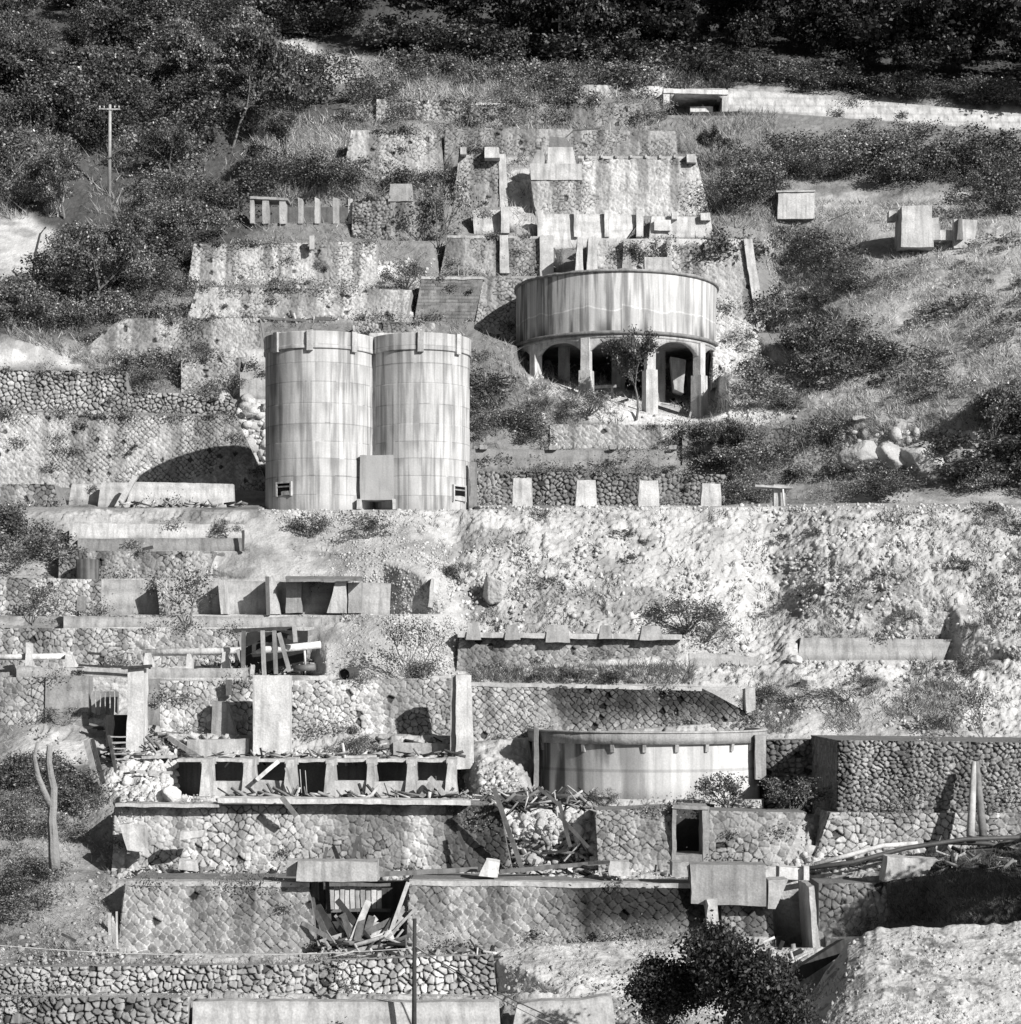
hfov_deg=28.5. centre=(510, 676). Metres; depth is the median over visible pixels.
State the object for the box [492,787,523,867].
timber beam
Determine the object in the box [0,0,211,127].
undergrowth
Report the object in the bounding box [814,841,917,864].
bent rail
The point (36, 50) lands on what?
tree
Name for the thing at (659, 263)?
concrete block
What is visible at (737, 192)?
tree
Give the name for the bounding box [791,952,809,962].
timber beam
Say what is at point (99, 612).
bush
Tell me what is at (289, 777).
timber beam
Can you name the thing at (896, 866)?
broken slab
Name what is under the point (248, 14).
tree
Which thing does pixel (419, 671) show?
bush
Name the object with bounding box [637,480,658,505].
stub pier
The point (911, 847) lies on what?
bent rail
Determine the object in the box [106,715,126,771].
timber steps
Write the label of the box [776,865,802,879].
concrete block
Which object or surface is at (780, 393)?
scrub
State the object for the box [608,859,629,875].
concrete block
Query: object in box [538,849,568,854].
broken lath
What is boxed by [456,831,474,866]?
timber beam
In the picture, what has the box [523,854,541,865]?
boulder
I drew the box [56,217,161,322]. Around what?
tree
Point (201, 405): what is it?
rubble wall
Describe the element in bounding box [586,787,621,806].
bush
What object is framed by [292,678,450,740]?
retaining wall
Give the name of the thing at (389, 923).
plank
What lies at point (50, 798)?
dead tree
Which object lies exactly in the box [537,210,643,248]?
concrete wall
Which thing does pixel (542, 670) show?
bush
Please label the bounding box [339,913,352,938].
plank
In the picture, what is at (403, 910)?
plank
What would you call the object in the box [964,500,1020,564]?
scrub
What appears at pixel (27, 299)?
scrub
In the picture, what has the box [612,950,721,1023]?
bush
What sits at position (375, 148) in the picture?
retaining wall
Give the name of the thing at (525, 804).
timber debris
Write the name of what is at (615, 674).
bush
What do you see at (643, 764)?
round basin
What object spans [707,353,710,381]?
timber beam
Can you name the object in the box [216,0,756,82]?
scrub
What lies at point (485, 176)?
retaining wall
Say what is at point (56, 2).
scrub
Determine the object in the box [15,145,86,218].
tree
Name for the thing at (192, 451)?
retaining wall
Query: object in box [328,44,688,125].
scrub
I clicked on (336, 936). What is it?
plank
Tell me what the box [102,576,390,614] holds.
concrete wall
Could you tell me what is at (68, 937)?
timber beam
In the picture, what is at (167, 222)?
tree
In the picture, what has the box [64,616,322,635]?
concrete wall
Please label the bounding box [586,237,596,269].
concrete fin
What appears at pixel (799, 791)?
bush
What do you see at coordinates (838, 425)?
bush
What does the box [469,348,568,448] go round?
scrub
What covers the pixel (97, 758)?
timber beam
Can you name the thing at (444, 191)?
tree
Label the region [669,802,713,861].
doorway
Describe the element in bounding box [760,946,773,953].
concrete fragment
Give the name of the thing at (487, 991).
cable
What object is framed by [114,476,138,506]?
leaning slab
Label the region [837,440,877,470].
boulder
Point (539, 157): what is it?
concrete wall
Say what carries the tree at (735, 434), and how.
on the hillside
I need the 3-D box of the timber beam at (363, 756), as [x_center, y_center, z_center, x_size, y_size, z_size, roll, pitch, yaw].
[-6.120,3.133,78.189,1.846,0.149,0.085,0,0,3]
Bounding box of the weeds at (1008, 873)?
[98,241,1020,923]
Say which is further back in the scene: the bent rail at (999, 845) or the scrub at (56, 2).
the scrub at (56, 2)
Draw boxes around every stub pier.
[512,478,532,505]
[575,480,596,505]
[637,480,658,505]
[700,483,720,505]
[772,484,785,505]
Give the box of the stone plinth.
[393,742,449,754]
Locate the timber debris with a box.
[81,310,1020,963]
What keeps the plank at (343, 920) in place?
on the timber debris
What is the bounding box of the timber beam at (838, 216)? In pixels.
[828,212,848,221]
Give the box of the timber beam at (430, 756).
[406,755,434,758]
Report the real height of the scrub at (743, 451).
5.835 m
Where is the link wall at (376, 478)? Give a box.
[357,333,395,509]
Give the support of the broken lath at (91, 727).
on the hillside
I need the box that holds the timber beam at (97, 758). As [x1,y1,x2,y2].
[90,738,105,784]
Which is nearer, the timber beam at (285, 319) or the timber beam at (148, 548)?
the timber beam at (148, 548)
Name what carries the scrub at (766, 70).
on the hillside
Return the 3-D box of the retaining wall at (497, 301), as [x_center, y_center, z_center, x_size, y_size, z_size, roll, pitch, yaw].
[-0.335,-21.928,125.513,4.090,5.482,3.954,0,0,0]
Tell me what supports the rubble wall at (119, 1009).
on the hillside
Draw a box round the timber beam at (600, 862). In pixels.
[588,859,631,864]
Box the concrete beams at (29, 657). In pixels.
[0,642,77,666]
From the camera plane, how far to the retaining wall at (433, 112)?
148.09 m
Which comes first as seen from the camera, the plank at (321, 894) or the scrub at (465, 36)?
the plank at (321, 894)
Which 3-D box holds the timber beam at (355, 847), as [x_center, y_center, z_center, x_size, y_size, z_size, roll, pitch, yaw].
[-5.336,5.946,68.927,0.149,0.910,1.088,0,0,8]
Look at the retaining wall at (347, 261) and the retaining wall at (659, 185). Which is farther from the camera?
the retaining wall at (659, 185)
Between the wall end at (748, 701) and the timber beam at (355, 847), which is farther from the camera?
the wall end at (748, 701)
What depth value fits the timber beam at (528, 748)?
79.47 m
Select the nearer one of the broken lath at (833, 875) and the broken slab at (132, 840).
the broken lath at (833, 875)
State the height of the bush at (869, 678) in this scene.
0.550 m
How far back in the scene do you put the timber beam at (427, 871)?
68.71 m
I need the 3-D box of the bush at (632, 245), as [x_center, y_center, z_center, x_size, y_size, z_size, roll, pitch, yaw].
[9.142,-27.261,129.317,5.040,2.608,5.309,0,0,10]
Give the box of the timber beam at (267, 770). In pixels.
[255,760,279,781]
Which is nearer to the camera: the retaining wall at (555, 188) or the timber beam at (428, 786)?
the timber beam at (428, 786)
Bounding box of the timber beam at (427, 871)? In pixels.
[379,867,477,876]
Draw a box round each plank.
[301,921,345,948]
[315,910,327,933]
[316,898,338,933]
[316,932,345,946]
[318,882,324,909]
[325,882,331,920]
[328,927,340,938]
[334,915,353,939]
[335,898,375,944]
[337,925,347,937]
[338,944,387,951]
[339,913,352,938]
[341,916,346,925]
[346,900,371,947]
[346,929,394,948]
[348,918,389,939]
[352,907,365,947]
[361,915,374,945]
[370,928,384,936]
[381,906,417,943]
[382,906,406,932]
[384,911,395,930]
[384,916,403,943]
[388,942,404,950]
[389,882,409,930]
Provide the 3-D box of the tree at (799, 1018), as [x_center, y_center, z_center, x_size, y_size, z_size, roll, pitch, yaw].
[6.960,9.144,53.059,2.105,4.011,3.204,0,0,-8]
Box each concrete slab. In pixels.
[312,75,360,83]
[471,102,509,104]
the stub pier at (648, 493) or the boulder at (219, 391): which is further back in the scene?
the boulder at (219, 391)
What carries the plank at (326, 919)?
on the hillside
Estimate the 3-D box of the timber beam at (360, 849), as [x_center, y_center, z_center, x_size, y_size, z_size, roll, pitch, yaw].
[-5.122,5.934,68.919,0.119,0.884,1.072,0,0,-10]
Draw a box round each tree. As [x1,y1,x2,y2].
[0,30,56,119]
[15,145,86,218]
[32,742,60,868]
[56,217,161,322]
[105,206,194,252]
[137,118,191,189]
[143,558,221,628]
[165,13,222,100]
[220,0,268,60]
[221,18,309,146]
[242,106,299,170]
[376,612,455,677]
[409,171,492,253]
[435,90,487,127]
[598,324,661,419]
[670,431,692,447]
[670,909,826,1023]
[694,124,728,169]
[710,415,751,477]
[727,177,749,210]
[744,943,826,1023]
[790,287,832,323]
[968,381,1020,465]
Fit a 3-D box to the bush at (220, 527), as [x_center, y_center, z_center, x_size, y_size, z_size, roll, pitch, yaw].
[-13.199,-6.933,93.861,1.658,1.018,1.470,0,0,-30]
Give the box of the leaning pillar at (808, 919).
[798,879,819,947]
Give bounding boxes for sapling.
[32,227,45,277]
[776,423,826,467]
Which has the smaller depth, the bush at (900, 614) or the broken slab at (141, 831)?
the broken slab at (141, 831)
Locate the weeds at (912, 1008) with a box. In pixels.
[815,925,1020,1023]
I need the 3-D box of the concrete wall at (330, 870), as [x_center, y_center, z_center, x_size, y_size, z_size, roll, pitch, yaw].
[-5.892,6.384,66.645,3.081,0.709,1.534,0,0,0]
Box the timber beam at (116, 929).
[116,911,117,947]
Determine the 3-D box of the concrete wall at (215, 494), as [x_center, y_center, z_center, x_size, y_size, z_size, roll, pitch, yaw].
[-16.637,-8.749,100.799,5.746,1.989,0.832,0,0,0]
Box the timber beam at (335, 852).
[331,845,339,858]
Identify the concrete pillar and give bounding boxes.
[121,664,151,750]
[253,675,291,755]
[450,674,473,768]
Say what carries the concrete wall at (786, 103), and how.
on the hillside
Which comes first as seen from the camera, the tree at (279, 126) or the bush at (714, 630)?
the bush at (714, 630)
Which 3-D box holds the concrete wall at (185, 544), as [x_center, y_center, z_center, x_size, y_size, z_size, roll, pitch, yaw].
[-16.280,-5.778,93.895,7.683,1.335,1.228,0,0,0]
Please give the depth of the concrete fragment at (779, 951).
63.24 m
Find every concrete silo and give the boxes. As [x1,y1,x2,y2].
[264,329,373,509]
[374,331,471,509]
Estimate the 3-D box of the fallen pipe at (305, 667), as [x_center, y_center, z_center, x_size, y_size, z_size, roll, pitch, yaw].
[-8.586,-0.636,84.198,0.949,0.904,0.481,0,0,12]
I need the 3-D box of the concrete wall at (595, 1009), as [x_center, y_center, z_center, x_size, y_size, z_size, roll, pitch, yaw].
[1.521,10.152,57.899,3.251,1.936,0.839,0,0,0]
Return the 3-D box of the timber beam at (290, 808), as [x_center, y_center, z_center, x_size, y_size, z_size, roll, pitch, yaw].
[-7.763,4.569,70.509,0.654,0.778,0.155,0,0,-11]
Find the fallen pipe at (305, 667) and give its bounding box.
[293,650,315,671]
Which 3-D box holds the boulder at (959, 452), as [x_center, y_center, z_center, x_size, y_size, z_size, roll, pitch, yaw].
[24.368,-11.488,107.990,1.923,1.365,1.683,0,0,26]
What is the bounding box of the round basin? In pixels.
[527,726,767,798]
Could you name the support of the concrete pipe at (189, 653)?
on the concrete wall at (153, 672)
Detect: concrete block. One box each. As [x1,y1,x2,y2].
[479,858,499,877]
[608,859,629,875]
[643,257,672,270]
[689,106,712,114]
[766,876,787,908]
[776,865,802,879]
[801,865,808,879]
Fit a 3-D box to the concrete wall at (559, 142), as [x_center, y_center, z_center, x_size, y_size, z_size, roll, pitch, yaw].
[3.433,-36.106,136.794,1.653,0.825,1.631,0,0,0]
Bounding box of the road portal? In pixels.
[662,88,727,114]
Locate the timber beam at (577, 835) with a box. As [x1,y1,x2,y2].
[552,808,589,848]
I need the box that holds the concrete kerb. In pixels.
[187,738,250,755]
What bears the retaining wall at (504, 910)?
on the hillside
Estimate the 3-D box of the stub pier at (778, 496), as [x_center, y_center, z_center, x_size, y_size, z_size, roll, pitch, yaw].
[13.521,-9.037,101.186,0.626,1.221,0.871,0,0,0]
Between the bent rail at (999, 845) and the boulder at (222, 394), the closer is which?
the bent rail at (999, 845)
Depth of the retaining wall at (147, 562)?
92.51 m
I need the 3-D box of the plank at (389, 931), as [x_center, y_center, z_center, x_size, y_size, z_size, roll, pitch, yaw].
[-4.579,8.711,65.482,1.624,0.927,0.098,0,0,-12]
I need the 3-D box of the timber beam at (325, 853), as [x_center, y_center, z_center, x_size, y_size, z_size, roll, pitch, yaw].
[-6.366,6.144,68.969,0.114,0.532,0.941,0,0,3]
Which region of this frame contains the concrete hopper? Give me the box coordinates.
[669,357,685,395]
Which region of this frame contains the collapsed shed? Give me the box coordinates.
[234,625,307,677]
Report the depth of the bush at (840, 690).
83.46 m
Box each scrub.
[0,0,409,194]
[0,143,369,333]
[0,501,87,576]
[0,749,110,842]
[0,840,77,922]
[2,0,128,7]
[60,300,249,389]
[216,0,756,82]
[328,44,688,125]
[414,80,677,187]
[456,508,978,620]
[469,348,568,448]
[474,445,736,472]
[656,415,931,503]
[694,115,1020,218]
[696,51,1020,107]
[717,321,808,413]
[743,215,910,388]
[811,231,1020,404]
[906,399,1020,495]
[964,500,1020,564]
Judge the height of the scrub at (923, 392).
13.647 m
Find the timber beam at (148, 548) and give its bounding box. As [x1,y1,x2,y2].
[142,545,153,550]
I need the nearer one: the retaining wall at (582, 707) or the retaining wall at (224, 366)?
the retaining wall at (582, 707)
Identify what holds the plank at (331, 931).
on the hillside
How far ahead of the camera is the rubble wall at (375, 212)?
131.83 m
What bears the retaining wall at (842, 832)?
on the hillside
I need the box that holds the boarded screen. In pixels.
[311,880,406,937]
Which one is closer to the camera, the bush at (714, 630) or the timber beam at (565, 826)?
the timber beam at (565, 826)
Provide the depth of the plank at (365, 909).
66.04 m
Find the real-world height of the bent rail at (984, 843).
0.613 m
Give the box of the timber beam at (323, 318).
[315,316,330,320]
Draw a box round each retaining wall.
[0,415,264,490]
[0,484,65,506]
[0,577,101,615]
[0,628,240,667]
[0,677,45,724]
[59,551,217,578]
[69,318,264,368]
[111,796,512,872]
[118,872,323,952]
[160,680,292,734]
[181,358,241,393]
[188,287,412,322]
[189,242,377,284]
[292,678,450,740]
[345,130,443,178]
[353,321,437,335]
[376,99,469,120]
[388,184,447,241]
[406,873,705,952]
[440,235,553,275]
[444,127,676,162]
[454,147,507,206]
[456,623,681,670]
[470,103,644,126]
[471,682,772,740]
[474,278,529,358]
[530,163,581,217]
[550,424,681,449]
[577,154,709,215]
[586,238,765,331]
[593,804,671,871]
[681,427,841,464]
[691,111,738,115]
[705,303,763,390]
[709,807,806,866]
[719,905,774,946]
[761,739,812,813]
[810,877,888,946]
[811,735,1020,813]
[813,807,1020,855]
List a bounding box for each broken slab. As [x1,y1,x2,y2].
[120,822,149,852]
[127,823,147,853]
[178,858,198,871]
[180,829,205,839]
[752,485,792,489]
[879,854,937,881]
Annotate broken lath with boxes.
[85,726,102,728]
[89,723,105,728]
[134,755,156,758]
[136,770,172,773]
[142,755,176,758]
[440,948,473,951]
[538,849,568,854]
[562,851,575,853]
[564,843,580,861]
[809,872,841,878]
[821,872,848,877]
[831,873,852,877]
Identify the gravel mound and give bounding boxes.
[803,921,1020,1023]
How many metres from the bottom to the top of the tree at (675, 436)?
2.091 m
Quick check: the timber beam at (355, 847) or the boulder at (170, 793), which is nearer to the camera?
the timber beam at (355, 847)
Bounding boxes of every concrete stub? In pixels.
[211,700,237,734]
[226,680,231,694]
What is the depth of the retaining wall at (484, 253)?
129.44 m
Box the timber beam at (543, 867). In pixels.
[499,860,607,873]
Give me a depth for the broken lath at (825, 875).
69.58 m
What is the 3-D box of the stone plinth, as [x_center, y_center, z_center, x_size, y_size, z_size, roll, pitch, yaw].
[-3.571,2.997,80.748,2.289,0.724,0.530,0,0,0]
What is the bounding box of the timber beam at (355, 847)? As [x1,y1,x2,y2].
[351,836,358,858]
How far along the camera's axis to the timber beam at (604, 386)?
119.00 m
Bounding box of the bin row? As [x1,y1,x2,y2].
[176,756,458,797]
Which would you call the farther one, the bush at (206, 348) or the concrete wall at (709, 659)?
the bush at (206, 348)
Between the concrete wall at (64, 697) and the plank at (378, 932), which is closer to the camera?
the plank at (378, 932)
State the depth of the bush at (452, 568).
91.34 m
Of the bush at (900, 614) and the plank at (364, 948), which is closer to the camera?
the plank at (364, 948)
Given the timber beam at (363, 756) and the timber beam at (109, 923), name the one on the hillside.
the timber beam at (109, 923)
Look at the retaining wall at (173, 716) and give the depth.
82.44 m
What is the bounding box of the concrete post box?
[77,596,86,610]
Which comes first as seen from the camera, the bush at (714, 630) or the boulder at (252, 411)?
the bush at (714, 630)
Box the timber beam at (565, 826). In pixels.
[558,801,571,847]
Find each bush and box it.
[19,584,68,625]
[42,707,96,725]
[53,595,118,616]
[100,653,126,665]
[128,365,163,388]
[189,342,212,351]
[203,372,248,397]
[208,518,244,537]
[282,512,335,538]
[313,261,328,269]
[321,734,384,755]
[344,159,430,195]
[348,513,394,538]
[377,259,428,289]
[401,657,438,678]
[440,561,473,582]
[469,366,524,406]
[531,665,598,683]
[559,388,611,416]
[573,667,633,684]
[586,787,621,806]
[605,245,645,263]
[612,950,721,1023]
[617,231,685,256]
[644,593,730,633]
[684,609,746,642]
[690,771,749,807]
[692,226,779,265]
[755,683,837,701]
[758,772,832,810]
[798,581,821,594]
[802,410,852,445]
[814,684,869,700]
[842,673,883,685]
[871,475,904,500]
[891,610,920,620]
[939,683,998,736]
[950,651,994,674]
[962,620,979,635]
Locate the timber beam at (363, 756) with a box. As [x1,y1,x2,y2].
[334,755,376,757]
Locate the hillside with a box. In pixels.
[0,0,1020,1023]
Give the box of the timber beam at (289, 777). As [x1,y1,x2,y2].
[285,767,294,791]
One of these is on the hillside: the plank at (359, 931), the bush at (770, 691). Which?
the bush at (770, 691)
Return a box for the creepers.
[0,77,1020,1023]
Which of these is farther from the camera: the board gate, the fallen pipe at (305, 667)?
the fallen pipe at (305, 667)
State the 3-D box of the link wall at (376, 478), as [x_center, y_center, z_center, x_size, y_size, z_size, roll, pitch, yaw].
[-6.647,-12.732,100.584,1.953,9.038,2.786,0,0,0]
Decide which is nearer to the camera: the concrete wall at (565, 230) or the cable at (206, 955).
the cable at (206, 955)
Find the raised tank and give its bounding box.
[514,268,718,417]
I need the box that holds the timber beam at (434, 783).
[428,776,446,795]
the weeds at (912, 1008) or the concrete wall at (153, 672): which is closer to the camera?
the weeds at (912, 1008)
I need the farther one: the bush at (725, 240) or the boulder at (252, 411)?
the bush at (725, 240)
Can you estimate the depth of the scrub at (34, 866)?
67.61 m
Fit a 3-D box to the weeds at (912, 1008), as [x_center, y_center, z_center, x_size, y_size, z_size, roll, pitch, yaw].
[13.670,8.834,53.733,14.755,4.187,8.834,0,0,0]
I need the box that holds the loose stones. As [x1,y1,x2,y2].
[0,257,1020,1023]
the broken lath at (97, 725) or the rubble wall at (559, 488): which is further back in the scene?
the rubble wall at (559, 488)
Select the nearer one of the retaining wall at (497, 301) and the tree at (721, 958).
the tree at (721, 958)
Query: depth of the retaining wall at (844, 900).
67.75 m
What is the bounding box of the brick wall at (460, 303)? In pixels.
[414,276,483,321]
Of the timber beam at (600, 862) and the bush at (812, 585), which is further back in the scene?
the bush at (812, 585)
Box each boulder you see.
[161,785,180,801]
[209,387,230,395]
[218,391,226,403]
[242,405,258,417]
[483,575,506,604]
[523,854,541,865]
[572,821,584,844]
[787,655,801,664]
[800,675,816,687]
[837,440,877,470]
[852,415,865,421]
[875,442,905,471]
[900,441,948,481]
[944,449,982,472]
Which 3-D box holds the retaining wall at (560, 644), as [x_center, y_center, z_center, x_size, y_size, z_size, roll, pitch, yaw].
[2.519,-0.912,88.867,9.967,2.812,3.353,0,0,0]
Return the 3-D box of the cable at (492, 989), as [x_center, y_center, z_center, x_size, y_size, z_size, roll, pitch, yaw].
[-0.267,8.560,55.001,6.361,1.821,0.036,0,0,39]
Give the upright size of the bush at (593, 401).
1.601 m
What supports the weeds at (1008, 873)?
on the hillside
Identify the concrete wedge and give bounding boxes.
[428,578,433,607]
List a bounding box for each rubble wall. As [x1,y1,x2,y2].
[0,370,132,414]
[0,962,318,994]
[0,994,191,1023]
[128,391,236,414]
[318,953,496,994]
[352,194,390,239]
[477,471,726,505]
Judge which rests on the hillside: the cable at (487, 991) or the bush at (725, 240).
the bush at (725, 240)
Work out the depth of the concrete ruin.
127.14 m
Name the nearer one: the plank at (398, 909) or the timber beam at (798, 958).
the timber beam at (798, 958)
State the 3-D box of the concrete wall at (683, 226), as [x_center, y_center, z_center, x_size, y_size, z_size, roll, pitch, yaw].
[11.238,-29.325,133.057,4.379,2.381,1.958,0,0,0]
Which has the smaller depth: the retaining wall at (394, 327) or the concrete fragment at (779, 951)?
the concrete fragment at (779, 951)
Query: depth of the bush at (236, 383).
112.57 m
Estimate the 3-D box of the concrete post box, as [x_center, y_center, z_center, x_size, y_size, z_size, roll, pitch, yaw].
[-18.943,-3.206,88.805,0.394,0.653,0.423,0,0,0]
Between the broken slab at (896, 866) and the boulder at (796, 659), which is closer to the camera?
the broken slab at (896, 866)
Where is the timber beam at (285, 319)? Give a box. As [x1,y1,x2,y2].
[262,316,305,321]
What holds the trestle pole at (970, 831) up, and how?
on the hillside
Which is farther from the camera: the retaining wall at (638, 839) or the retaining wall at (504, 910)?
the retaining wall at (638, 839)
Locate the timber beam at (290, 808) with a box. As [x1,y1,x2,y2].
[280,796,297,817]
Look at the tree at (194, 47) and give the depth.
146.97 m
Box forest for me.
[296,0,1020,81]
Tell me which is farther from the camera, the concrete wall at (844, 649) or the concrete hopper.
the concrete hopper
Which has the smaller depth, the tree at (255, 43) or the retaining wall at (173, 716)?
the retaining wall at (173, 716)
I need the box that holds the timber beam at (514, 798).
[473,796,611,801]
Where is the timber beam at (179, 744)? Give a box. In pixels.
[167,735,200,757]
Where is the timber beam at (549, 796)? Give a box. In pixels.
[537,786,559,805]
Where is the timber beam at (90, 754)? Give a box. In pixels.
[83,739,101,785]
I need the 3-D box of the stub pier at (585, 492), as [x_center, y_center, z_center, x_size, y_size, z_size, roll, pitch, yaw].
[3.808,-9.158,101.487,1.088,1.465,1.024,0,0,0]
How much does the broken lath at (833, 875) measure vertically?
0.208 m
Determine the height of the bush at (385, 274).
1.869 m
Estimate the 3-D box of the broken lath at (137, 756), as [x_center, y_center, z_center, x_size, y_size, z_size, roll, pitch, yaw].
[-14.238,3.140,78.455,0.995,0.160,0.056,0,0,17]
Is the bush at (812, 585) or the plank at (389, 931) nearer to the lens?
the plank at (389, 931)
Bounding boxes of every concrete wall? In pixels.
[16,667,249,691]
[45,676,92,726]
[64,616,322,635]
[69,484,100,505]
[69,523,244,548]
[78,538,241,556]
[98,482,128,506]
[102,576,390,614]
[125,482,234,506]
[147,678,163,725]
[192,998,499,1023]
[240,372,264,402]
[243,349,264,371]
[286,858,379,881]
[469,445,679,473]
[472,207,509,233]
[513,993,614,1023]
[532,150,546,163]
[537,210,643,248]
[547,147,575,163]
[549,136,571,146]
[556,84,662,106]
[649,212,712,237]
[670,860,765,905]
[689,653,756,665]
[728,88,1020,130]
[798,638,951,659]
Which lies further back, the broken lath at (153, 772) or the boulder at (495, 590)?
the boulder at (495, 590)
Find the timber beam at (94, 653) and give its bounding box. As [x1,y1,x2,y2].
[87,652,101,654]
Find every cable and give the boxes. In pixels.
[0,945,411,955]
[416,946,550,1023]
[416,948,566,1023]
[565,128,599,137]
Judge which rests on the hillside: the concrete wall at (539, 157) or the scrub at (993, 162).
the scrub at (993, 162)
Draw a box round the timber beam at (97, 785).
[91,781,99,795]
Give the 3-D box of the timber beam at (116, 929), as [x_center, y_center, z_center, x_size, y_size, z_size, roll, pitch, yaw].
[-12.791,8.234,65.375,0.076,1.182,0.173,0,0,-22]
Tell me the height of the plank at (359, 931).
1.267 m
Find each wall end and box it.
[704,897,718,928]
[742,687,755,712]
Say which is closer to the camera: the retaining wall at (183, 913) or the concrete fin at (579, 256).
the retaining wall at (183, 913)
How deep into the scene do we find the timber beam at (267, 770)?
75.14 m
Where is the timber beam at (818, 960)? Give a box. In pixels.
[790,938,846,983]
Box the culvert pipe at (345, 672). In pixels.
[339,667,358,679]
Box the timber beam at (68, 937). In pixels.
[61,933,75,941]
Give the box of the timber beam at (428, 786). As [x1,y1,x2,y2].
[418,782,431,797]
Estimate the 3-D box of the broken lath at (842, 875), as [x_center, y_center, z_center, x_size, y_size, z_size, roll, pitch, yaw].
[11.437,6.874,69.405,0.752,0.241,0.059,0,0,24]
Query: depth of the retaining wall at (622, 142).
142.76 m
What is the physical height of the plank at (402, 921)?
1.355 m
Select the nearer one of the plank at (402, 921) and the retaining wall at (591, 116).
the plank at (402, 921)
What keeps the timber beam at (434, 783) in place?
on the timber debris
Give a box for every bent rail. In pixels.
[809,835,1020,870]
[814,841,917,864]
[905,833,1020,855]
[946,841,1013,850]
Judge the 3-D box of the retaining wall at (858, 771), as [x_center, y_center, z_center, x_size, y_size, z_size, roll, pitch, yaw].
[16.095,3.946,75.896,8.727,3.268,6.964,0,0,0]
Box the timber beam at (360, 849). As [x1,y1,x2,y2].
[359,836,363,858]
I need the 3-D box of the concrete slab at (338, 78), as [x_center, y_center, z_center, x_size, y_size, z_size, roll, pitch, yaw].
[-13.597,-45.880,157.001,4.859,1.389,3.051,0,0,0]
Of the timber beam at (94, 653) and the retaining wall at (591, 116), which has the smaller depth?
the timber beam at (94, 653)
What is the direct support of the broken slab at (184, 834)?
on the hillside
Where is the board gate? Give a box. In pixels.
[91,691,118,714]
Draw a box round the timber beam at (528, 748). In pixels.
[525,738,531,759]
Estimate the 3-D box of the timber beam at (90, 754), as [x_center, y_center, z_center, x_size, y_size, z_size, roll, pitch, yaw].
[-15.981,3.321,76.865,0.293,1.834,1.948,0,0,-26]
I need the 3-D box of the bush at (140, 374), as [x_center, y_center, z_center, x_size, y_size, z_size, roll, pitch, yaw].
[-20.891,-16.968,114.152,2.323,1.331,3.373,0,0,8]
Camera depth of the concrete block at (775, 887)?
66.30 m
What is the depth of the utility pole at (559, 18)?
157.88 m
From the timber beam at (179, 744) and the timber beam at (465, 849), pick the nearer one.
the timber beam at (465, 849)
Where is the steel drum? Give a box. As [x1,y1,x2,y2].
[76,559,98,578]
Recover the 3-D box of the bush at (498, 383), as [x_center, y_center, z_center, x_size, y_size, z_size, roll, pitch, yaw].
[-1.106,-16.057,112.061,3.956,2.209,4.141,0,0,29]
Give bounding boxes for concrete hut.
[771,190,814,220]
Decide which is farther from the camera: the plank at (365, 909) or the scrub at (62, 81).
the scrub at (62, 81)
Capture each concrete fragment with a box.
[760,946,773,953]
[768,949,788,960]
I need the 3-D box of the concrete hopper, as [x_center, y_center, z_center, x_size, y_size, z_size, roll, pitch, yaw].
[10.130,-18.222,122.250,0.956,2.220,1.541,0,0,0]
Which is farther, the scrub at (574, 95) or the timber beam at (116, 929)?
the scrub at (574, 95)
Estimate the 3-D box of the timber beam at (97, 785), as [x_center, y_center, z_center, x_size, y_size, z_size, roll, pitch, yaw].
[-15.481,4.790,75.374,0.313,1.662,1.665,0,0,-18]
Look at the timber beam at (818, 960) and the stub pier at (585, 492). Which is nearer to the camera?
the timber beam at (818, 960)
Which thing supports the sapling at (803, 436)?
on the hillside
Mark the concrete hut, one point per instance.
(793, 205)
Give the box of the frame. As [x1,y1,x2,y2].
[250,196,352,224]
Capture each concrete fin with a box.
[575,237,582,269]
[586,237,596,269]
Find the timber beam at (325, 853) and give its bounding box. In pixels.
[322,847,327,858]
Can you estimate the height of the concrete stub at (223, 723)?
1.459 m
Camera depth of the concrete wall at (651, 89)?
152.51 m
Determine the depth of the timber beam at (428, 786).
74.86 m
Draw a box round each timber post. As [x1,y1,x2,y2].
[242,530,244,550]
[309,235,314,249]
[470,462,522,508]
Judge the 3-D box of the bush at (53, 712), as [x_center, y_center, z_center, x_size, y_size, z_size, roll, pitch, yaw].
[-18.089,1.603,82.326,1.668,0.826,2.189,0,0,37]
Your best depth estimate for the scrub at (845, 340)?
118.45 m
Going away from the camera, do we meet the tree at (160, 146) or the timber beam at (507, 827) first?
the timber beam at (507, 827)
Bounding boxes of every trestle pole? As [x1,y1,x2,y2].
[966,761,975,836]
[976,761,987,835]
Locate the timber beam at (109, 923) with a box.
[108,913,111,940]
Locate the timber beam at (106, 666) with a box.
[78,664,150,668]
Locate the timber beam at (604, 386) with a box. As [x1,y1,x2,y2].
[594,385,615,398]
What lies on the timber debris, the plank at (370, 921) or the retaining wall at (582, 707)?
the plank at (370, 921)
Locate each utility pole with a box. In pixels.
[99,104,119,195]
[412,918,416,1023]
[551,10,567,30]
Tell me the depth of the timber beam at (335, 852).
68.97 m
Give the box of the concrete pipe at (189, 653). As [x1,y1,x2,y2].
[143,641,320,668]
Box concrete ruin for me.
[887,205,976,252]
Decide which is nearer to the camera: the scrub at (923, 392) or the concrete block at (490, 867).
the concrete block at (490, 867)
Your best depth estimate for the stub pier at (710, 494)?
101.04 m

